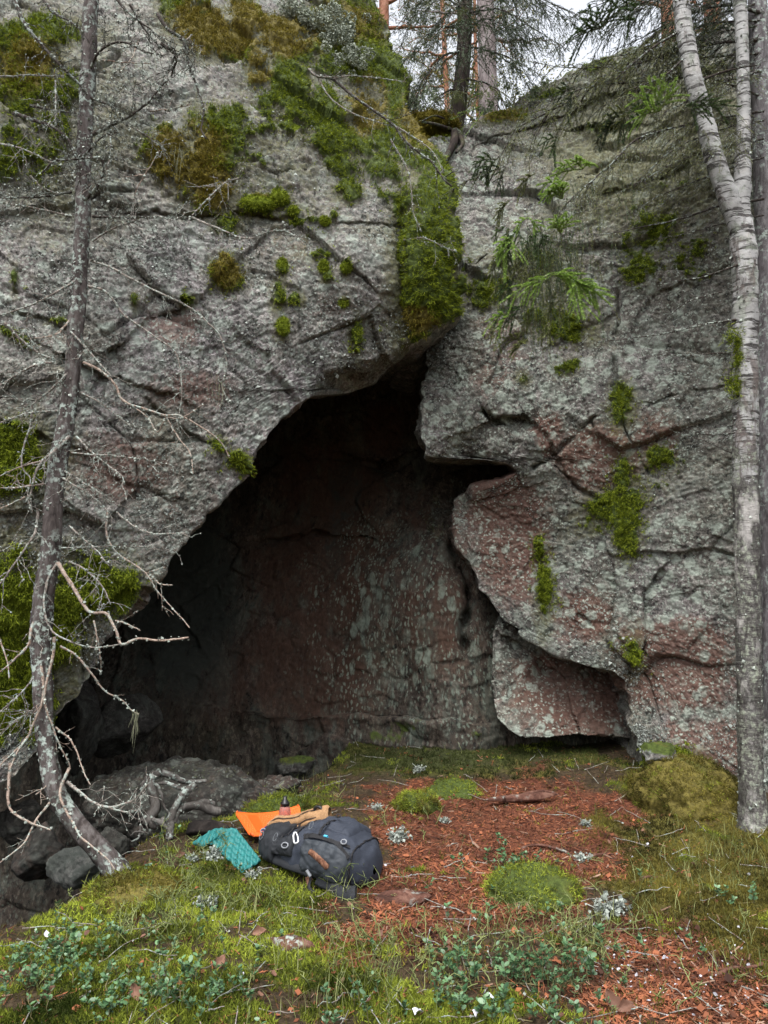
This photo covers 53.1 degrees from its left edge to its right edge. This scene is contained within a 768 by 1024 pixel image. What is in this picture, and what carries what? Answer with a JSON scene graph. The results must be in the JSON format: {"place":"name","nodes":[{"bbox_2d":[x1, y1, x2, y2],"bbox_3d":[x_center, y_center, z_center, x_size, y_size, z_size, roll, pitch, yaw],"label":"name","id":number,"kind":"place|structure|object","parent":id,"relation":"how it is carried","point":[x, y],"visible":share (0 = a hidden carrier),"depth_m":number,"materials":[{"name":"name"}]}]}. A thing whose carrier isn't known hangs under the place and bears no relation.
{"place":"outdoors","nodes":[
{"label":"outdoors","id":0,"kind":"place"},
{"bbox_2d":[0,379,610,927],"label":"cave wall","id":1,"kind":"structure","parent":0,"point":[326,597],"depth_m":7.87,"materials":[{"name":"stone"}]},
{"bbox_2d":[0,739,767,1023],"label":"ground","id":2,"kind":"structure","parent":0,"point":[608,750],"depth_m":4.19,"materials":[{"name":"soil"}]},
{"bbox_2d":[0,798,40,846],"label":"rock","id":3,"kind":"object","parent":2,"relation":"on","point":[13,828],"visible":0.82,"depth_m":5.11,"materials":[{"name":"stone"}]},
{"bbox_2d":[11,821,64,881],"bbox_3d":[-2.221,2.186,4.935,0.304,0.378,0.314,4,-7,-35],"label":"rock","id":4,"kind":"object","parent":2,"relation":"on","point":[42,847],"visible":0.81,"depth_m":4.86,"materials":[{"name":"stone"}]},
{"bbox_2d":[12,923,87,973],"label":"lingonberry plant","id":5,"kind":"object","parent":2,"relation":"on","point":[67,944],"visible":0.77,"depth_m":3.30,"materials":[{"name":"green plant"}]},
{"bbox_2d":[45,846,100,889],"bbox_3d":[-1.885,2.179,4.732,0.389,0.247,0.258,2,-6,-16],"label":"rock","id":6,"kind":"object","parent":2,"relation":"on","point":[69,868],"visible":0.68,"depth_m":4.66,"materials":[{"name":"stone"}]},
{"bbox_2d":[55,680,103,776],"bbox_3d":[-2.373,1.670,6.044,0.443,0.758,0.379,-4,-7,33],"label":"boulder","id":7,"kind":"object","parent":2,"relation":"on","point":[81,714],"visible":0.73,"depth_m":5.90,"materials":[{"name":"stone"}]},
{"bbox_2d":[101,826,129,856],"bbox_3d":[-1.679,2.068,4.809,0.183,0.172,0.213,6,-8,-44],"label":"rock","id":8,"kind":"object","parent":2,"relation":"on","point":[118,841],"visible":0.6,"depth_m":4.76,"materials":[{"name":"stone"}]},
{"bbox_2d":[94,693,163,758],"bbox_3d":[-2.268,1.869,6.727,0.628,0.558,0.574,0,-6,0],"label":"boulder","id":9,"kind":"object","parent":2,"relation":"on","point":[116,734],"visible":0.73,"depth_m":6.61,"materials":[{"name":"stone"}]},
{"bbox_2d":[87,868,176,916],"bbox_3d":[-1.320,2.103,4.112,0.616,0.326,0.466,0,-6,0],"label":"moss hummock","id":10,"kind":"object","parent":2,"relation":"on","point":[139,892],"visible":0.19,"depth_m":4.00,"materials":[{"name":"moss"}]},
{"bbox_2d":[128,983,140,1001],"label":"fallen leaf","id":11,"kind":"object","parent":2,"relation":"on","point":[135,988],"visible":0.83,"depth_m":2.94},
{"bbox_2d":[131,873,185,919],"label":"bilberry bush","id":12,"kind":"object","parent":2,"relation":"on","point":[156,913],"visible":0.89,"depth_m":3.88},
{"bbox_2d":[116,939,201,994],"bbox_3d":[-0.881,1.817,3.038,0.264,0.144,0.280,-2,-6,22],"label":"lingonberry plant","id":13,"kind":"object","parent":2,"relation":"on","point":[121,982],"visible":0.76,"depth_m":3.08,"materials":[{"name":"green plant"}]},
{"bbox_2d":[0,0,321,876],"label":"dead spruce","id":14,"kind":"object","parent":2,"relation":"on","point":[90,840],"visible":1,"depth_m":4.83,"materials":[{"name":"wood"}]},
{"bbox_2d":[81,755,261,856],"bbox_3d":[-1.521,2.158,5.620,1.304,0.644,0.927,0,-6,0],"label":"boulder","id":15,"kind":"object","parent":2,"relation":"on","point":[228,787],"visible":0.49,"depth_m":5.38,"materials":[{"name":"stone"}]},
{"bbox_2d":[129,768,220,841],"bbox_3d":[-1.371,1.886,4.997,0.579,0.399,0.419,3,-7,-25],"label":"dead root","id":16,"kind":"object","parent":2,"relation":"on","point":[179,807],"visible":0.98,"depth_m":4.96,"materials":[{"name":"wood"}]},
{"bbox_2d":[184,852,199,862],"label":"lichen tuft","id":17,"kind":"object","parent":2,"relation":"on","point":[192,858],"visible":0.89,"depth_m":4.42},
{"bbox_2d":[192,892,218,911],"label":"lichen tuft","id":18,"kind":"object","parent":2,"relation":"on","point":[209,899],"visible":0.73,"depth_m":3.88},
{"bbox_2d":[185,820,229,836],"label":"rock","id":19,"kind":"object","parent":2,"relation":"on","point":[195,827],"visible":0.6,"depth_m":4.87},
{"bbox_2d":[185,876,236,908],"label":"bilberry bush","id":20,"kind":"object","parent":2,"relation":"on","point":[213,896],"visible":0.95,"depth_m":3.84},
{"bbox_2d":[200,844,223,862],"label":"lichen tuft","id":21,"kind":"object","parent":2,"relation":"on","point":[214,853],"visible":0.96,"depth_m":4.44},
{"bbox_2d":[216,954,224,968],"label":"fallen leaf","id":22,"kind":"object","parent":2,"relation":"on","point":[221,958],"visible":0.78,"depth_m":3.19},
{"bbox_2d":[0,0,467,782],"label":"overhanging boulder","id":23,"kind":"object","parent":2,"relation":"on","point":[288,390],"visible":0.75,"depth_m":6.00,"materials":[{"name":"grey stone"}]},
{"bbox_2d":[0,0,451,779],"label":"rock lichen","id":24,"kind":"object","parent":23,"relation":"attached to","point":[194,326],"visible":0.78,"depth_m":5.87},
{"bbox_2d":[0,0,469,748],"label":"boulder moss","id":25,"kind":"object","parent":23,"relation":"attached to","point":[118,582],"visible":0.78,"depth_m":6.16,"materials":[{"name":"green moss"}]},
{"bbox_2d":[269,187,290,205],"bbox_3d":[-0.852,-2.568,6.274,0.186,0.184,0.144,0,-6,0],"label":"moss cushion","id":26,"kind":"object","parent":25,"relation":"on","point":[282,194],"visible":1,"depth_m":6.25,"materials":[{"name":"green plant"}]},
{"bbox_2d":[307,68,488,266],"bbox_3d":[0.087,-2.861,6.200,1.498,1.819,0.498,-3,-7,24],"label":"fallen branch","id":27,"kind":"object","parent":25,"relation":"on","point":[339,84],"visible":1,"depth_m":6.23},
{"bbox_2d":[239,193,275,212],"bbox_3d":[-1.021,-2.499,6.207,0.319,0.170,0.125,1,-6,-11],"label":"moss cushion","id":28,"kind":"object","parent":23,"relation":"on","point":[258,200],"visible":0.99,"depth_m":6.18,"materials":[{"name":"green plant"}]},
{"bbox_2d":[274,314,290,336],"bbox_3d":[-0.785,-1.450,5.989,0.156,0.192,0.118,0,-6,0],"label":"moss cushion","id":29,"kind":"object","parent":23,"relation":"on","point":[282,320],"visible":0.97,"depth_m":5.97,"materials":[{"name":"green plant"}]},
{"bbox_2d":[276,257,288,274],"bbox_3d":[-0.812,-1.970,6.141,0.124,0.172,0.109,0,-6,0],"label":"moss cushion","id":30,"kind":"object","parent":23,"relation":"on","point":[280,262],"visible":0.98,"depth_m":6.12,"materials":[{"name":"green plant"}]},
{"bbox_2d":[287,203,300,217],"bbox_3d":[-0.733,-2.460,6.266,0.132,0.142,0.112,0,-6,0],"label":"moss cushion","id":31,"kind":"object","parent":23,"relation":"on","point":[294,208],"visible":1,"depth_m":6.25,"materials":[{"name":"green plant"}]},
{"bbox_2d":[317,259,329,273],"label":"moss cushion","id":32,"kind":"object","parent":23,"relation":"on","point":[321,264],"visible":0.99,"depth_m":6.16,"materials":[{"name":"green plant"}]},
{"bbox_2d":[318,214,330,226],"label":"moss cushion","id":33,"kind":"object","parent":23,"relation":"on","point":[324,221],"visible":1,"depth_m":6.23,"materials":[{"name":"green plant"}]},
{"bbox_2d":[276,0,377,80],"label":"reindeer lichen","id":34,"kind":"object","parent":23,"relation":"on","point":[347,31],"visible":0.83,"depth_m":7.50},
{"bbox_2d":[336,295,349,308],"bbox_3d":[-0.327,-1.684,6.179,0.126,0.130,0.100,0,-6,0],"label":"moss cushion","id":35,"kind":"object","parent":23,"relation":"on","point":[343,303],"visible":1,"depth_m":6.16,"materials":[{"name":"green plant"}]},
{"bbox_2d":[339,261,353,274],"bbox_3d":[-0.297,-1.958,6.146,0.126,0.134,0.116,0,-6,0],"label":"moss cushion","id":36,"kind":"object","parent":23,"relation":"on","point":[344,268],"visible":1,"depth_m":6.13,"materials":[{"name":"green plant"}]},
{"bbox_2d":[243,867,261,879],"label":"lichen tuft","id":37,"kind":"object","parent":2,"relation":"on","point":[252,874],"visible":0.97,"depth_m":4.19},
{"bbox_2d":[252,924,266,935],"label":"fallen leaf","id":38,"kind":"object","parent":2,"relation":"on","point":[257,931],"visible":0.98,"depth_m":3.48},
{"bbox_2d":[244,785,280,801],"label":"rock","id":39,"kind":"object","parent":2,"relation":"on","point":[252,793],"visible":0.33,"depth_m":5.47,"materials":[{"name":"stone"}]},
{"bbox_2d":[236,804,300,836],"bbox_3d":[-0.708,1.958,4.863,0.409,0.133,0.313,3,-7,-24],"label":"orange sit pad","id":40,"kind":"object","parent":2,"relation":"on","point":[253,824],"visible":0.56,"depth_m":4.87,"materials":[{"name":"plastic"}]},
{"bbox_2d":[279,796,290,815],"bbox_3d":[-0.620,1.903,4.807,0.074,0.242,0.074,0,-6,0],"label":"bottle","id":41,"kind":"object","parent":40,"relation":"on","point":[284,809],"visible":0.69,"depth_m":4.79,"materials":[{"name":"pink plastic"}]},
{"bbox_2d":[243,794,313,812],"bbox_3d":[-0.731,2.106,5.416,0.531,0.225,0.428,0,-6,0],"label":"moss hummock","id":42,"kind":"object","parent":2,"relation":"on","point":[254,807],"visible":0.29,"depth_m":5.34,"materials":[{"name":"plant"}]},
{"bbox_2d":[256,774,301,793],"bbox_3d":[-0.828,2.126,5.908,0.372,0.198,0.259,-2,-6,22],"label":"rock","id":43,"kind":"object","parent":2,"relation":"on","point":[275,781],"visible":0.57,"depth_m":5.86,"materials":[{"name":"stone"}]},
{"bbox_2d":[265,934,315,950],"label":"rock","id":44,"kind":"object","parent":2,"relation":"on","point":[287,942],"visible":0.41,"depth_m":3.40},
{"bbox_2d":[275,755,316,777],"bbox_3d":[-0.809,2.323,6.989,0.379,0.214,0.309,5,-8,-38],"label":"rock","id":45,"kind":"object","parent":2,"relation":"on","point":[298,766],"visible":0.92,"depth_m":6.90,"materials":[{"name":"stone"}]},
{"bbox_2d":[276,784,319,798],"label":"bilberry bush","id":46,"kind":"object","parent":2,"relation":"on","point":[295,790],"visible":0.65,"depth_m":5.62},
{"bbox_2d":[258,814,382,900],"bbox_3d":[-0.390,1.881,4.342,0.768,0.348,0.499,-3,-7,29],"label":"rucksack","id":47,"kind":"object","parent":2,"relation":"on","point":[339,843],"visible":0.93,"depth_m":4.18,"materials":[{"name":"fabric"}]},
{"bbox_2d":[266,805,331,828],"bbox_3d":[-0.499,1.811,4.536,0.412,0.179,0.100,-2,-6,18],"label":"tan pouch","id":48,"kind":"object","parent":47,"relation":"on","point":[316,812],"visible":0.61,"depth_m":4.50,"materials":[{"name":"fabric"}]},
{"bbox_2d":[308,849,328,869],"bbox_3d":[-0.341,1.811,4.008,0.141,0.081,0.033,-5,-8,40],"label":"stick","id":49,"kind":"object","parent":47,"relation":"on","point":[321,861],"visible":1,"depth_m":4.00,"materials":[{"name":"wood"}]},
{"bbox_2d":[318,863,388,896],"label":"bilberry bush","id":50,"kind":"object","parent":2,"relation":"on","point":[350,879],"visible":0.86,"depth_m":4.00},
{"bbox_2d":[367,802,387,811],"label":"lichen tuft","id":51,"kind":"object","parent":2,"relation":"on","point":[377,806],"visible":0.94,"depth_m":5.45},
{"bbox_2d":[0,739,767,1023],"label":"forest moss","id":52,"kind":"object","parent":2,"relation":"on","point":[198,991],"visible":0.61,"depth_m":3.81,"materials":[{"name":"plant"}]},
{"bbox_2d":[193,827,260,872],"bbox_3d":[-0.900,1.973,4.524,0.555,0.118,0.262,-6,-8,43],"label":"teal sit pad","id":53,"kind":"object","parent":52,"relation":"on","point":[243,848],"visible":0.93,"depth_m":4.51,"materials":[{"name":"plastic"}]},
{"bbox_2d":[0,743,767,1023],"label":"grass","id":54,"kind":"structure","parent":2,"relation":"on","point":[544,933],"depth_m":3.61,"materials":[{"name":"plant"}]},
{"bbox_2d":[0,822,767,1023],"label":"leaf litter","id":55,"kind":"object","parent":2,"relation":"on","point":[274,973],"visible":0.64,"depth_m":3.27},
{"bbox_2d":[0,742,767,1023],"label":"needle litter","id":56,"kind":"object","parent":2,"relation":"on","point":[728,978],"visible":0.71,"depth_m":3.62,"materials":[{"name":"plant"}]},
{"bbox_2d":[443,901,493,927],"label":"lingonberry plant","id":57,"kind":"object","parent":56,"relation":"on","point":[472,911],"visible":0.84,"depth_m":3.78,"materials":[{"name":"green plant"}]},
{"bbox_2d":[486,792,557,801],"bbox_3d":[1.025,2.117,5.699,0.571,0.064,0.090,2,-6,-16],"label":"wood chunk","id":58,"kind":"object","parent":56,"relation":"on","point":[530,797],"visible":1,"depth_m":5.67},
{"bbox_2d":[557,921,649,959],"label":"lingonberry plant","id":59,"kind":"object","parent":56,"relation":"on","point":[600,928],"visible":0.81,"depth_m":3.42,"materials":[{"name":"green plant"}]},
{"bbox_2d":[605,989,620,1014],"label":"fallen leaf","id":60,"kind":"object","parent":56,"relation":"on","point":[615,1000],"visible":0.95,"depth_m":2.90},
{"bbox_2d":[618,998,633,1012],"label":"fallen leaf","id":61,"kind":"object","parent":56,"relation":"on","point":[625,1006],"visible":1,"depth_m":2.88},
{"bbox_2d":[0,820,767,1023],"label":"lingonberry cover","id":62,"kind":"object","parent":2,"relation":"on","point":[36,973],"visible":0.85,"depth_m":3.05,"materials":[{"name":"green plant"}]},
{"bbox_2d":[374,803,397,824],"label":"bilberry bush","id":63,"kind":"object","parent":2,"relation":"on","point":[384,815],"visible":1,"depth_m":5.17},
{"bbox_2d":[386,824,412,844],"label":"lichen tuft","id":64,"kind":"object","parent":2,"relation":"on","point":[398,835],"visible":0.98,"depth_m":4.87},
{"bbox_2d":[34,777,767,1023],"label":"bilberry stems","id":65,"kind":"object","parent":2,"relation":"on","point":[338,927],"visible":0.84,"depth_m":3.56,"materials":[{"name":"plant"}]},
{"bbox_2d":[374,889,430,905],"bbox_3d":[0.100,2.025,4.037,0.305,0.061,0.155,0,-6,0],"label":"bark slab","id":66,"kind":"object","parent":2,"relation":"on","point":[402,896],"depth_m":4.01,"materials":[{"name":"brown wood"}]},
{"bbox_2d":[44,783,762,1022],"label":"bark flakes","id":67,"kind":"object","parent":2,"relation":"on","point":[618,968],"visible":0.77,"depth_m":3.30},
{"bbox_2d":[395,792,438,814],"bbox_3d":[0.230,2.124,5.554,0.338,0.212,0.301,0,-6,0],"label":"moss hummock","id":68,"kind":"object","parent":2,"relation":"on","point":[433,810],"visible":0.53,"depth_m":5.46,"materials":[{"name":"plant"}]},
{"bbox_2d":[413,764,426,772],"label":"lichen tuft","id":69,"kind":"object","parent":2,"relation":"on","point":[418,768],"visible":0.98,"depth_m":6.36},
{"bbox_2d":[439,816,451,823],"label":"lichen tuft","id":70,"kind":"object","parent":2,"relation":"on","point":[444,819],"visible":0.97,"depth_m":5.29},
{"bbox_2d":[425,776,480,799],"bbox_3d":[0.569,2.235,6.004,0.597,0.302,0.501,0,-6,0],"label":"moss hummock","id":71,"kind":"object","parent":2,"relation":"on","point":[459,794],"visible":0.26,"depth_m":5.92,"materials":[{"name":"plant"}]},
{"bbox_2d":[439,935,481,990],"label":"lingonberry plant","id":72,"kind":"object","parent":2,"relation":"on","point":[458,956],"visible":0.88,"depth_m":3.15,"materials":[{"name":"green plant"}]},
{"bbox_2d":[469,927,548,988],"bbox_3d":[0.543,1.854,3.147,0.219,0.174,0.414,-5,-8,42],"label":"lingonberry plant","id":73,"kind":"object","parent":2,"relation":"on","point":[475,965],"visible":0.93,"depth_m":3.13,"materials":[{"name":"green plant"}]},
{"bbox_2d":[484,847,543,866],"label":"lingonberry plant","id":74,"kind":"object","parent":2,"relation":"on","point":[513,857],"visible":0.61,"depth_m":4.54,"materials":[{"name":"green plant"}]},
{"bbox_2d":[455,982,583,1023],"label":"lingonberry plant","id":75,"kind":"object","parent":2,"relation":"on","point":[483,1003],"visible":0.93,"depth_m":2.85,"materials":[{"name":"green plant"}]},
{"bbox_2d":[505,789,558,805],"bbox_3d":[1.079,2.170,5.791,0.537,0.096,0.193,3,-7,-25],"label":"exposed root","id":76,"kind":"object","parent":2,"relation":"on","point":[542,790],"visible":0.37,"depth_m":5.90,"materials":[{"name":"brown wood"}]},
{"bbox_2d":[483,862,582,911],"bbox_3d":[0.804,2.077,4.192,0.540,0.270,0.522,0,-6,0],"label":"moss hummock","id":77,"kind":"object","parent":2,"relation":"on","point":[558,883],"visible":0.53,"depth_m":4.08,"materials":[{"name":"moss"}]},
{"bbox_2d":[516,843,580,869],"bbox_3d":[1.065,2.151,4.770,0.524,0.056,0.271,-5,-8,39],"label":"exposed root","id":78,"kind":"object","parent":2,"relation":"on","point":[543,845],"visible":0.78,"depth_m":4.91,"materials":[{"name":"brown wood"}]},
{"bbox_2d":[491,616,630,737],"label":"wedged block","id":79,"kind":"structure","parent":2,"relation":"on","point":[537,691],"depth_m":6.89,"materials":[{"name":"stone"}]},
{"bbox_2d":[534,932,596,993],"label":"lingonberry plant","id":80,"kind":"object","parent":2,"relation":"on","point":[585,962],"visible":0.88,"depth_m":3.15,"materials":[{"name":"green plant"}]},
{"bbox_2d":[570,851,592,862],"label":"lichen tuft","id":81,"kind":"object","parent":2,"relation":"on","point":[580,856],"visible":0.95,"depth_m":4.74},
{"bbox_2d":[552,912,614,958],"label":"bilberry bush","id":82,"kind":"object","parent":2,"relation":"on","point":[599,946],"visible":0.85,"depth_m":3.38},
{"bbox_2d":[578,818,593,826],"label":"lichen tuft","id":83,"kind":"object","parent":2,"relation":"on","point":[584,822],"visible":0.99,"depth_m":5.28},
{"bbox_2d":[577,853,613,861],"bbox_3d":[1.341,2.167,4.819,0.417,0.049,0.039,4,-7,-30],"label":"exposed root","id":84,"kind":"object","parent":2,"relation":"on","point":[598,854],"visible":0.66,"depth_m":4.83,"materials":[{"name":"brown wood"}]},
{"bbox_2d":[440,0,767,723],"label":"living spruce","id":85,"kind":"object","parent":2,"relation":"on","point":[758,24],"visible":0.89,"depth_m":6.05,"materials":[{"name":"green plant"}]},
{"bbox_2d":[585,890,632,920],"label":"lichen tuft","id":86,"kind":"object","parent":2,"relation":"on","point":[608,906],"visible":0.89,"depth_m":3.87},
{"bbox_2d":[640,741,676,763],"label":"rock","id":87,"kind":"object","parent":2,"relation":"on","point":[656,751],"visible":0.67,"depth_m":5.97,"materials":[{"name":"stone"}]},
{"bbox_2d":[582,0,767,833],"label":"birch tree","id":88,"kind":"object","parent":2,"relation":"on","point":[732,195],"visible":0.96,"depth_m":5.52,"materials":[{"name":"grey plant"}]},
{"bbox_2d":[627,755,737,821],"bbox_3d":[2.223,2.086,5.635,0.859,0.555,0.685,0,-6,0],"label":"moss hummock","id":89,"kind":"object","parent":2,"relation":"on","point":[724,807],"visible":0.48,"depth_m":5.44,"materials":[{"name":"moss"}]},
{"bbox_2d":[701,964,764,979],"bbox_3d":[1.456,1.945,3.221,0.460,0.060,0.050,2,-6,-20],"label":"exposed root","id":90,"kind":"object","parent":2,"relation":"on","point":[724,970],"visible":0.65,"depth_m":3.24,"materials":[{"name":"brown wood"}]},
{"bbox_2d":[713,884,757,903],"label":"lingonberry plant","id":91,"kind":"object","parent":2,"relation":"on","point":[735,897],"visible":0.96,"depth_m":4.00,"materials":[{"name":"green plant"}]},
{"bbox_2d":[375,0,767,124],"label":"sky","id":92,"kind":"structure","parent":0,"point":[575,5],"materials":[{"name":"white"}]},
{"bbox_2d":[414,24,767,792],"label":"cliff","id":93,"kind":"structure","parent":0,"point":[694,576],"depth_m":6.89,"materials":[{"name":"stone"}]},
{"bbox_2d":[410,106,461,138],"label":"moss bank","id":94,"kind":"structure","parent":93,"relation":"on","point":[429,130],"depth_m":8.14,"materials":[{"name":"green plant"}]},
{"bbox_2d":[388,0,616,163],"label":"cleft spruce","id":95,"kind":"object","parent":93,"relation":"on","point":[464,27],"visible":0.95,"depth_m":8.17,"materials":[{"name":"green plant"}]},
{"bbox_2d":[465,3,576,123],"bbox_3d":[2.095,-7.312,13.081,2.404,2.467,1.725,0,-6,0],"label":"bush","id":96,"kind":"object","parent":93,"relation":"on","point":[547,67],"visible":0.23,"depth_m":12.73,"materials":[{"name":"green plant"}]},
{"bbox_2d":[429,23,724,764],"bbox_3d":[2.267,-1.382,7.081,4.266,7.214,1.464,-3,-7,29],"label":"cliff moss","id":97,"kind":"object","parent":93,"relation":"attached to","point":[542,595],"visible":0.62,"depth_m":6.86,"materials":[{"name":"green moss"}]},
{"bbox_2d":[422,34,767,786],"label":"rock lichen","id":98,"kind":"object","parent":93,"relation":"attached to","point":[598,484],"visible":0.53,"depth_m":6.75},
{"bbox_2d":[615,388,625,414],"bbox_3d":[2.121,-0.972,6.910,0.232,0.325,0.184,0,-6,0],"label":"moss cushion","id":99,"kind":"object","parent":93,"relation":"attached to","point":[618,394],"visible":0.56,"depth_m":6.87,"materials":[{"name":"green plant"}]},
{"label":"hilltop","id":100,"kind":"structure","parent":0,"visible":0},
{"bbox_2d":[377,0,457,56],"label":"pine tree","id":101,"kind":"object","parent":100,"relation":"on","point":[384,5],"visible":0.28,"depth_m":12.39,"materials":[{"name":"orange plant"}]},
{"bbox_2d":[407,82,442,112],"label":"bush","id":102,"kind":"object","parent":100,"relation":"on","point":[431,95],"visible":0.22,"depth_m":9.50,"materials":[{"name":"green plant"}]},
{"bbox_2d":[395,2,515,124],"bbox_3d":[1.252,-7.885,13.874,3.473,3.020,2.311,0,-6,0],"label":"bush","id":103,"kind":"object","parent":100,"relation":"on","point":[453,82],"visible":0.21,"depth_m":13.72,"materials":[{"name":"green plant"}]},
{"bbox_2d":[403,44,507,109],"bbox_3d":[0.860,-6.876,12.713,2.042,1.188,1.596,-4,-7,35],"label":"bush","id":104,"kind":"object","parent":100,"relation":"on","point":[497,85],"visible":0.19,"depth_m":12.71,"materials":[{"name":"green plant"}]},
{"bbox_2d":[393,0,533,119],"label":"pine tree","id":105,"kind":"object","parent":100,"relation":"on","point":[475,66],"visible":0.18,"depth_m":18.15,"materials":[{"name":"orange plant"}]},
{"bbox_2d":[389,0,545,111],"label":"pine tree","id":106,"kind":"object","parent":100,"relation":"on","point":[435,55],"visible":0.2,"depth_m":16.07,"materials":[{"name":"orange plant"}]},
{"bbox_2d":[393,0,569,119],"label":"pine tree","id":107,"kind":"object","parent":100,"relation":"on","point":[483,76],"visible":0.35,"depth_m":12.80,"materials":[{"name":"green plant"}]},
{"bbox_2d":[432,77,548,120],"bbox_3d":[1.429,-4.489,8.765,1.783,0.500,1.066,0,-6,0],"label":"bush","id":108,"kind":"object","parent":100,"relation":"on","point":[490,106],"visible":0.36,"depth_m":8.46,"materials":[{"name":"green plant"}]},
{"bbox_2d":[607,0,730,37],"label":"pine tree","id":109,"kind":"object","parent":100,"relation":"on","point":[666,12],"visible":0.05,"depth_m":11.79,"materials":[{"name":"green plant"}]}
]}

